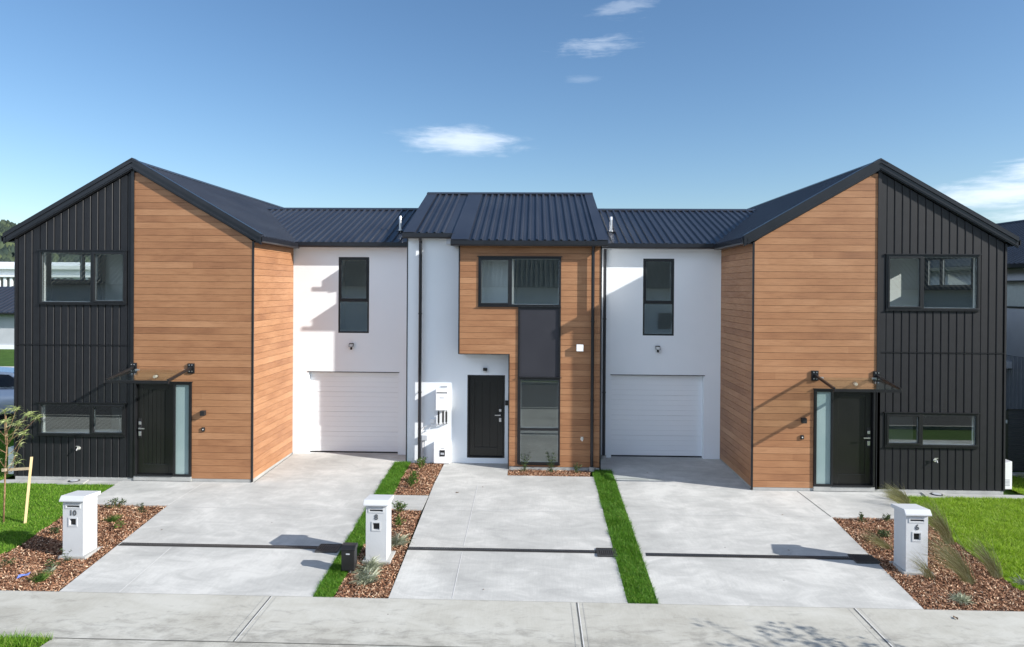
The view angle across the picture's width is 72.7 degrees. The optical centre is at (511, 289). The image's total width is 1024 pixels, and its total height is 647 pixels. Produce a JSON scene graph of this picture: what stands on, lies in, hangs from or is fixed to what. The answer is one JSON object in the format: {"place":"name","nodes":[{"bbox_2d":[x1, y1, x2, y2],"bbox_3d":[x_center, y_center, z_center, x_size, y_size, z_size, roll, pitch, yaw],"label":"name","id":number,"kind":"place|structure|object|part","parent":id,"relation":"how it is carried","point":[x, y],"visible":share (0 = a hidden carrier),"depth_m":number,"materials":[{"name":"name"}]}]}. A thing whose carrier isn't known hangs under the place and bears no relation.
{"place":"outdoors","nodes":[
{"label":"outdoors","id":0,"kind":"place"},
{"bbox_2d":[0,414,13,430],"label":"parking pad","id":1,"kind":"object","parent":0,"point":[2,416],"depth_m":22.42,"materials":[{"name":"concrete"}]},
{"bbox_2d":[0,367,13,413],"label":"parked car","id":2,"kind":"object","parent":1,"relation":"on","point":[6,385],"visible":0.02,"depth_m":22.35,"materials":[{"name":"paint"}]},
{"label":"side window","id":3,"kind":"part","parent":2,"relation":"part of","materials":[{"name":"black glass"}]},
{"bbox_2d":[60,452,405,596],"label":"driveway","id":4,"kind":"structure","parent":0,"point":[327,493],"depth_m":12.84,"materials":[{"name":"concrete"}]},
{"bbox_2d":[118,542,341,552],"bbox_3d":[-4.892,4.529,12.037,3.862,0.220,0.354,0,0,2],"label":"channel drain","id":5,"kind":"object","parent":4,"relation":"on","point":[327,548],"visible":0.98,"depth_m":12.05,"materials":[{"name":"black plastic"}]},
{"bbox_2d":[119,482,817,597],"bbox_3d":[-0.404,4.427,12.811,13.156,0.206,5.200,0,0,2],"label":"driveway joint","id":6,"kind":"object","parent":4,"relation":"on","point":[430,509],"visible":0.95,"depth_m":13.67,"materials":[{"name":"grey concrete"}]},
{"bbox_2d":[394,462,443,495],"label":"bark mulch","id":7,"kind":"object","parent":0,"point":[436,468],"visible":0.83,"depth_m":15.87,"materials":[{"name":"brown wood"}]},
{"bbox_2d":[405,476,419,487],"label":"shrub","id":8,"kind":"object","parent":7,"relation":"on","point":[411,479],"visible":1,"depth_m":15.23,"materials":[{"name":"green plant"}]},
{"bbox_2d":[410,469,418,481],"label":"shrub","id":9,"kind":"object","parent":7,"relation":"on","point":[413,473],"visible":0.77,"depth_m":15.65,"materials":[{"name":"green plant"}]},
{"bbox_2d":[414,456,425,468],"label":"shrub","id":10,"kind":"object","parent":7,"relation":"on","point":[421,464],"visible":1,"depth_m":16.65,"materials":[{"name":"green plant"}]},
{"bbox_2d":[388,463,627,603],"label":"driveway","id":11,"kind":"structure","parent":0,"point":[523,518],"depth_m":12.34,"materials":[{"name":"concrete"}]},
{"bbox_2d":[407,547,616,556],"bbox_3d":[-0.009,4.559,11.923,3.572,0.220,0.354,0,0,2],"label":"channel drain","id":12,"kind":"object","parent":11,"relation":"in","point":[605,553],"visible":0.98,"depth_m":11.93,"materials":[{"name":"black plastic"}]},
{"bbox_2d":[0,349,1023,596],"bbox_3d":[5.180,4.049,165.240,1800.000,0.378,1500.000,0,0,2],"label":"ground","id":13,"kind":"structure","parent":0,"point":[6,357],"depth_m":21.27,"materials":[{"name":"green plant"}]},
{"bbox_2d":[0,286,13,348],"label":"house","id":14,"kind":"structure","parent":13,"relation":"on","point":[6,317],"depth_m":47.43,"materials":[{"name":"metal"}]},
{"bbox_2d":[0,262,90,286],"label":"white warehouse","id":15,"kind":"structure","parent":13,"relation":"on","point":[65,270],"depth_m":97.31,"materials":[{"name":"white metal"}]},
{"bbox_2d":[0,430,112,553],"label":"turf","id":16,"kind":"structure","parent":13,"relation":"on","point":[32,521],"depth_m":13.86,"materials":[{"name":"green plant"}]},
{"bbox_2d":[0,405,41,522],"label":"young tree","id":17,"kind":"object","parent":16,"relation":"on","point":[6,435],"visible":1,"depth_m":13.12,"materials":[{"name":"green plant"}]},
{"bbox_2d":[1,467,28,471],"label":"tree tie","id":18,"kind":"object","parent":17,"relation":"attached to","point":[12,469],"visible":1,"depth_m":13.11,"materials":[{"name":"beige fabric"}]},
{"bbox_2d":[24,457,32,522],"bbox_3d":[-9.119,3.812,13.124,0.148,1.323,0.045,0,0,-33],"label":"tree stake","id":19,"kind":"object","parent":16,"relation":"on","point":[28,489],"visible":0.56,"depth_m":13.11,"materials":[{"name":"brown wood"}]},
{"bbox_2d":[56,479,88,484],"bbox_3d":[-9.745,4.261,15.491,0.600,0.063,0.310,0,0,2],"label":"inspection cover","id":20,"kind":"object","parent":16,"relation":"on","point":[74,481],"visible":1,"depth_m":15.42,"materials":[{"name":"plastic"}]},
{"bbox_2d":[0,504,165,591],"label":"bark mulch","id":21,"kind":"object","parent":13,"relation":"on","point":[82,563],"visible":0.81,"depth_m":11.76,"materials":[{"name":"brown wood"}]},
{"bbox_2d":[0,558,15,567],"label":"dark shrub","id":22,"kind":"object","parent":21,"relation":"on","point":[6,561],"visible":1,"depth_m":11.28,"materials":[{"name":"green plant"}]},
{"bbox_2d":[25,569,52,582],"bbox_3d":[-7.271,4.403,10.770,0.396,0.186,0.446,1,0,42],"label":"grass tuft","id":23,"kind":"object","parent":21,"relation":"on","point":[39,578],"visible":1,"depth_m":10.74,"materials":[{"name":"green plant"}]},
{"bbox_2d":[42,566,55,571],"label":"silver plant","id":24,"kind":"object","parent":21,"relation":"on","point":[51,569],"visible":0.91,"depth_m":11.06,"materials":[{"name":"green plant"}]},
{"bbox_2d":[44,557,60,567],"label":"dark shrub","id":25,"kind":"object","parent":21,"relation":"on","point":[51,563],"visible":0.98,"depth_m":11.27,"materials":[{"name":"green plant"}]},
{"bbox_2d":[46,525,60,532],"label":"dark shrub","id":26,"kind":"object","parent":21,"relation":"on","point":[55,529],"visible":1,"depth_m":12.57,"materials":[{"name":"green plant"}]},
{"bbox_2d":[60,548,71,561],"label":"wispy plant","id":27,"kind":"object","parent":21,"relation":"on","point":[66,559],"visible":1,"depth_m":11.45,"materials":[{"name":"green plant"}]},
{"bbox_2d":[58,490,102,559],"bbox_3d":[-7.296,3.966,11.789,0.465,1.080,0.485,0,0,2],"label":"mailbox","id":28,"kind":"object","parent":21,"relation":"on","point":[79,524],"visible":0.98,"depth_m":11.60,"materials":[{"name":"paint"}]},
{"bbox_2d":[102,515,119,522],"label":"grass tuft","id":29,"kind":"object","parent":21,"relation":"on","point":[111,519],"visible":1,"depth_m":13.17,"materials":[{"name":"green plant"}]},
{"bbox_2d":[104,497,126,508],"bbox_3d":[-7.904,4.246,13.862,0.292,0.225,0.396,0,0,32],"label":"dark shrub","id":30,"kind":"object","parent":21,"relation":"on","point":[121,502],"visible":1,"depth_m":13.87,"materials":[{"name":"green plant"}]},
{"bbox_2d":[113,517,125,529],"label":"shrub","id":31,"kind":"object","parent":21,"relation":"on","point":[119,523],"visible":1,"depth_m":12.84,"materials":[{"name":"green plant"}]},
{"bbox_2d":[136,503,144,513],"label":"wispy plant","id":32,"kind":"object","parent":21,"relation":"on","point":[140,508],"visible":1,"depth_m":13.70,"materials":[{"name":"green plant"}]},
{"bbox_2d":[1,158,417,482],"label":"terrace house","id":33,"kind":"structure","parent":13,"relation":"on","point":[193,330],"depth_m":15.64,"materials":[{"name":"wood"}]},
{"bbox_2d":[51,253,99,281],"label":"window","id":34,"kind":"structure","parent":33,"relation":"in","point":[82,255],"depth_m":17.93,"materials":[{"name":"black metal"}]},
{"bbox_2d":[36,402,126,436],"bbox_3d":[-9.645,2.898,15.703,2.050,0.765,0.240,0,0,2],"label":"window","id":35,"kind":"structure","parent":33,"relation":"in","point":[41,405],"depth_m":15.60,"materials":[{"name":"black metal"}]},
{"bbox_2d":[39,250,127,304],"bbox_3d":[-9.619,-0.287,15.691,2.060,1.230,0.240,0,0,2],"label":"window","id":36,"kind":"structure","parent":33,"relation":"in","point":[42,254],"depth_m":15.60,"materials":[{"name":"black metal"}]},
{"bbox_2d":[138,384,172,473],"bbox_3d":[-7.988,3.117,15.610,0.842,2.017,0.123,0,0,2],"label":"front door","id":37,"kind":"structure","parent":33,"relation":"in","point":[155,401],"depth_m":15.64,"materials":[{"name":"black paint"}]},
{"bbox_2d":[338,257,368,332],"bbox_3d":[-4.094,0.129,18.070,0.800,1.965,0.112,0,0,2],"label":"window","id":38,"kind":"structure","parent":33,"relation":"in","point":[340,299],"depth_m":18.02,"materials":[{"name":"black metal"}]},
{"bbox_2d":[310,372,397,452],"bbox_3d":[-4.110,3.191,18.207,2.340,2.110,0.051,0,0,2],"label":"garage door","id":39,"kind":"structure","parent":33,"relation":"in","point":[350,412],"depth_m":18.19,"materials":[{"name":"white metal"}]},
{"bbox_2d":[313,460,410,596],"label":"lawn","id":40,"kind":"structure","parent":13,"relation":"on","point":[391,479],"depth_m":12.53,"materials":[{"name":"green plant"}]},
{"bbox_2d":[341,542,357,573],"bbox_3d":[-2.604,4.331,11.139,0.230,0.520,0.200,0,0,2],"label":"service pedestal","id":41,"kind":"object","parent":40,"relation":"on","point":[348,556],"visible":0.98,"depth_m":11.05,"materials":[{"name":"black plastic"}]},
{"bbox_2d":[334,509,421,598],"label":"bark mulch","id":42,"kind":"object","parent":13,"relation":"on","point":[389,573],"visible":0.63,"depth_m":11.12,"materials":[{"name":"brown wood"}]},
{"bbox_2d":[350,566,382,586],"bbox_3d":[-2.251,4.404,10.757,0.554,0.259,0.627,0,0,2],"label":"silver plant","id":43,"kind":"object","parent":42,"relation":"on","point":[364,577],"visible":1,"depth_m":10.73,"materials":[{"name":"green plant"}]},
{"bbox_2d":[354,555,386,574],"bbox_3d":[-2.307,4.388,11.187,0.590,0.260,0.557,0,0,-36],"label":"silver plant","id":44,"kind":"object","parent":42,"relation":"on","point":[370,564],"visible":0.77,"depth_m":11.14,"materials":[{"name":"green plant"}]},
{"bbox_2d":[362,494,395,564],"bbox_3d":[-2.223,3.998,11.669,0.465,1.080,0.485,0,0,2],"label":"mailbox","id":45,"kind":"object","parent":42,"relation":"on","point":[378,525],"visible":0.98,"depth_m":11.48,"materials":[{"name":"paint"}]},
{"bbox_2d":[391,500,407,513],"bbox_3d":[-2.215,4.260,13.698,0.334,0.270,0.217,0,0,2],"label":"shrub","id":46,"kind":"object","parent":42,"relation":"on","point":[400,507],"visible":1,"depth_m":13.67,"materials":[{"name":"green plant"}]},
{"bbox_2d":[393,515,405,526],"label":"shrub","id":47,"kind":"object","parent":42,"relation":"on","point":[398,522],"visible":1,"depth_m":12.94,"materials":[{"name":"green plant"}]},
{"bbox_2d":[391,528,413,547],"bbox_3d":[-2.010,4.334,12.180,0.597,0.290,0.544,0,0,-20],"label":"silver plant","id":48,"kind":"object","parent":42,"relation":"on","point":[396,541],"visible":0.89,"depth_m":12.14,"materials":[{"name":"green plant"}]},
{"bbox_2d":[391,495,428,512],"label":"stepping slab","id":49,"kind":"structure","parent":13,"relation":"on","point":[416,502],"depth_m":14.35,"materials":[{"name":"concrete"}]},
{"bbox_2d":[402,192,607,472],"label":"terrace house","id":50,"kind":"structure","parent":13,"relation":"on","point":[504,331],"depth_m":17.22,"materials":[{"name":"brown wood"}]},
{"bbox_2d":[469,377,502,455],"bbox_3d":[-0.642,3.134,17.260,0.832,1.967,0.123,0,0,2],"label":"front door","id":51,"kind":"structure","parent":50,"relation":"in","point":[486,393],"depth_m":17.28,"materials":[{"name":"black paint"}]},
{"bbox_2d":[477,256,561,306],"bbox_3d":[0.183,-0.201,16.705,2.040,1.220,0.128,0,0,2],"label":"window","id":52,"kind":"structure","parent":50,"relation":"in","point":[496,258],"depth_m":16.67,"materials":[{"name":"black metal"}]},
{"bbox_2d":[518,377,561,464],"bbox_3d":[0.656,3.136,16.701,1.050,2.101,0.128,0,0,2],"label":"window","id":53,"kind":"structure","parent":50,"relation":"in","point":[557,462],"depth_m":16.67,"materials":[{"name":"black metal"}]},
{"bbox_2d":[0,591,1023,646],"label":"footpath","id":54,"kind":"structure","parent":13,"relation":"on","point":[372,621],"depth_m":9.54,"materials":[{"name":"concrete"}]},
{"bbox_2d":[8,590,1023,646],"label":"footpath joint","id":55,"kind":"object","parent":54,"relation":"on","point":[492,600],"visible":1,"depth_m":10.10,"materials":[{"name":"concrete"}]},
{"bbox_2d":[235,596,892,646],"bbox_3d":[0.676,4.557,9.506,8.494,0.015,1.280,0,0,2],"label":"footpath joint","id":56,"kind":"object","parent":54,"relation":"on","point":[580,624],"visible":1,"depth_m":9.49,"materials":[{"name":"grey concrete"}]},
{"bbox_2d":[0,479,1023,498],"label":"mowing strip","id":57,"kind":"object","parent":13,"relation":"on","point":[113,483],"visible":0.27,"depth_m":15.39,"materials":[{"name":"concrete"}]},
{"bbox_2d":[508,469,590,476],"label":"bark mulch","id":58,"kind":"object","parent":13,"relation":"on","point":[541,473],"visible":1,"depth_m":16.39,"materials":[{"name":"brown wood"}]},
{"bbox_2d":[518,454,530,470],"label":"wispy plant","id":59,"kind":"object","parent":58,"relation":"on","point":[524,466],"visible":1,"depth_m":16.52,"materials":[{"name":"green plant"}]},
{"bbox_2d":[546,452,558,472],"bbox_3d":[0.965,4.082,16.506,0.371,0.474,0.336,0,0,2],"label":"wispy plant","id":60,"kind":"object","parent":58,"relation":"on","point":[551,469],"visible":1,"depth_m":16.51,"materials":[{"name":"green plant"}]},
{"bbox_2d":[573,463,581,472],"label":"wispy plant","id":61,"kind":"object","parent":58,"relation":"on","point":[575,468],"visible":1,"depth_m":16.50,"materials":[{"name":"green plant"}]},
{"bbox_2d":[597,158,1020,494],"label":"terrace house","id":62,"kind":"structure","parent":13,"relation":"on","point":[824,336],"depth_m":15.13,"materials":[{"name":"wood"}]},
{"bbox_2d":[611,375,701,456],"bbox_3d":[3.716,3.242,17.960,2.340,2.110,0.051,0,0,2],"label":"garage door","id":63,"kind":"structure","parent":62,"relation":"in","point":[652,416],"depth_m":17.94,"materials":[{"name":"white metal"}]},
{"bbox_2d":[643,259,673,335],"bbox_3d":[3.742,0.180,17.823,0.789,1.965,0.112,0,0,2],"label":"window","id":64,"kind":"structure","parent":62,"relation":"in","point":[669,302],"depth_m":17.78,"materials":[{"name":"black metal"}]},
{"bbox_2d":[833,392,871,484],"bbox_3d":[7.384,3.219,15.126,0.842,2.017,0.123,0,0,2],"label":"front door","id":65,"kind":"structure","parent":62,"relation":"in","point":[852,410],"depth_m":15.15,"materials":[{"name":"black paint"}]},
{"bbox_2d":[883,412,980,448],"bbox_3d":[9.056,3.021,15.113,2.040,0.765,0.240,0,0,2],"label":"window","id":66,"kind":"structure","parent":62,"relation":"in","point":[975,416],"depth_m":15.03,"materials":[{"name":"black metal"}]},
{"bbox_2d":[885,254,981,310],"bbox_3d":[9.076,-0.163,15.102,2.040,1.230,0.240,0,0,2],"label":"window","id":67,"kind":"structure","parent":62,"relation":"in","point":[976,257],"depth_m":15.02,"materials":[{"name":"black metal"}]},
{"bbox_2d":[925,258,970,286],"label":"window","id":68,"kind":"structure","parent":62,"relation":"in","point":[942,260],"depth_m":17.26,"materials":[{"name":"black metal"}]},
{"bbox_2d":[833,517,1023,611],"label":"bark mulch","id":69,"kind":"object","parent":13,"relation":"on","point":[937,575],"visible":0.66,"depth_m":10.95,"materials":[{"name":"brown wood"}]},
{"bbox_2d":[856,512,868,523],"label":"wispy plant","id":70,"kind":"object","parent":69,"relation":"on","point":[861,517],"visible":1,"depth_m":13.39,"materials":[{"name":"green plant"}]},
{"bbox_2d":[860,529,892,550],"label":"tussock grass","id":71,"kind":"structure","parent":69,"relation":"on","point":[879,542],"depth_m":12.13,"materials":[{"name":"plant"}]},
{"bbox_2d":[875,528,890,537],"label":"dark shrub","id":72,"kind":"object","parent":69,"relation":"on","point":[882,532],"visible":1,"depth_m":12.60,"materials":[{"name":"green plant"}]},
{"bbox_2d":[883,513,890,521],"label":"wispy plant","id":73,"kind":"object","parent":69,"relation":"on","point":[887,517],"visible":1,"depth_m":13.39,"materials":[{"name":"green plant"}]},
{"bbox_2d":[876,482,910,503],"bbox_3d":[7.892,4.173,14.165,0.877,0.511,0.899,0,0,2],"label":"tussock grass","id":74,"kind":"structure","parent":69,"relation":"on","point":[898,498],"depth_m":14.12,"materials":[{"name":"plant"}]},
{"bbox_2d":[889,503,933,575],"bbox_3d":[6.507,4.057,11.354,0.465,1.080,0.485,0,0,2],"label":"mailbox","id":75,"kind":"object","parent":69,"relation":"on","point":[910,522],"visible":0.94,"depth_m":11.17,"materials":[{"name":"paint"}]},
{"bbox_2d":[903,553,935,579],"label":"tussock grass","id":76,"kind":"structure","parent":69,"relation":"on","point":[927,573],"depth_m":11.01,"materials":[{"name":"plant"}]},
{"bbox_2d":[910,493,956,544],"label":"tussock grass","id":77,"kind":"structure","parent":69,"relation":"on","point":[943,528],"depth_m":12.33,"materials":[{"name":"green plant"}]},
{"bbox_2d":[912,525,976,583],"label":"tussock grass","id":78,"kind":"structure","parent":69,"relation":"on","point":[961,569],"depth_m":10.88,"materials":[{"name":"green plant"}]},
{"bbox_2d":[947,590,977,605],"bbox_3d":[6.586,4.525,10.240,0.407,0.160,0.372,0,0,2],"label":"silver plant","id":79,"kind":"object","parent":69,"relation":"on","point":[960,599],"visible":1,"depth_m":10.21,"materials":[{"name":"green plant"}]},
{"bbox_2d":[960,531,1006,578],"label":"tussock grass","id":80,"kind":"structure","parent":69,"relation":"on","point":[992,568],"depth_m":11.05,"materials":[{"name":"green plant"}]},
{"bbox_2d":[1009,574,1023,586],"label":"silver plant","id":81,"kind":"object","parent":69,"relation":"on","point":[1020,581],"visible":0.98,"depth_m":10.78,"materials":[{"name":"green plant"}]},
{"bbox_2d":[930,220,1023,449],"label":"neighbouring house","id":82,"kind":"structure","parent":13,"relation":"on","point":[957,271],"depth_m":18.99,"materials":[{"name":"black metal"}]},
{"bbox_2d":[1007,280,1023,307],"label":"window","id":83,"kind":"structure","parent":82,"relation":"in","point":[1008,281],"depth_m":18.79,"materials":[{"name":"black metal"}]},
{"bbox_2d":[1005,409,1023,470],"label":"slatted gate","id":84,"kind":"structure","parent":13,"relation":"on","point":[1014,447],"depth_m":16.57,"materials":[{"name":"black metal"}]},
{"bbox_2d":[1012,472,1023,476],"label":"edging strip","id":85,"kind":"object","parent":13,"relation":"on","point":[1015,473],"depth_m":16.38,"materials":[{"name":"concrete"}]},
{"bbox_2d":[0,0,1023,224],"label":"sky","id":86,"kind":"structure","parent":0,"point":[631,104],"materials":[{"name":"blue"}]},
{"bbox_2d":[592,469,658,603],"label":"lawn","id":87,"kind":"structure","parent":0,"point":[622,526],"depth_m":12.34,"materials":[{"name":"green plant"}]},
{"bbox_2d":[601,456,923,609],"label":"driveway","id":88,"kind":"structure","parent":0,"point":[715,498],"depth_m":12.53,"materials":[{"name":"concrete"}]},
{"bbox_2d":[646,553,880,563],"bbox_3d":[4.182,4.590,11.721,3.822,0.220,0.354,0,0,2],"label":"channel drain","id":89,"kind":"object","parent":88,"relation":"on","point":[864,558],"visible":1,"depth_m":11.73,"materials":[{"name":"black plastic"}]},
{"bbox_2d":[898,475,1023,589],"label":"lawn","id":90,"kind":"structure","parent":0,"point":[993,507],"depth_m":13.29,"materials":[{"name":"green plant"}]},
{"bbox_2d":[921,492,954,497],"bbox_3d":[9.085,4.386,14.888,0.600,0.063,0.310,0,0,2],"label":"inspection cover","id":91,"kind":"object","parent":90,"relation":"on","point":[934,494],"visible":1,"depth_m":14.85,"materials":[{"name":"concrete"}]},
{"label":"road","id":92,"kind":"structure","parent":0,"visible":0},
{"bbox_2d":[40,638,418,646],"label":"vehicle crossing","id":93,"kind":"object","parent":92,"relation":"on","point":[60,642],"visible":1,"depth_m":8.93,"materials":[{"name":"concrete"}]},
{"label":"turf","id":94,"kind":"structure","parent":0,"visible":0},
{"bbox_2d":[0,627,52,646],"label":"verge grass","id":95,"kind":"structure","parent":94,"relation":"on","point":[6,641],"depth_m":8.93,"materials":[{"name":"green plant"}]},
{"bbox_3d":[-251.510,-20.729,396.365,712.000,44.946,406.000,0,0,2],"label":"hills","id":96,"kind":"structure","parent":0,"visible":0},
{"bbox_2d":[0,219,90,261],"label":"forest","id":97,"kind":"object","parent":96,"relation":"on","point":[7,251],"visible":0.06,"depth_m":255.76,"materials":[{"name":"green plant"}]}
]}

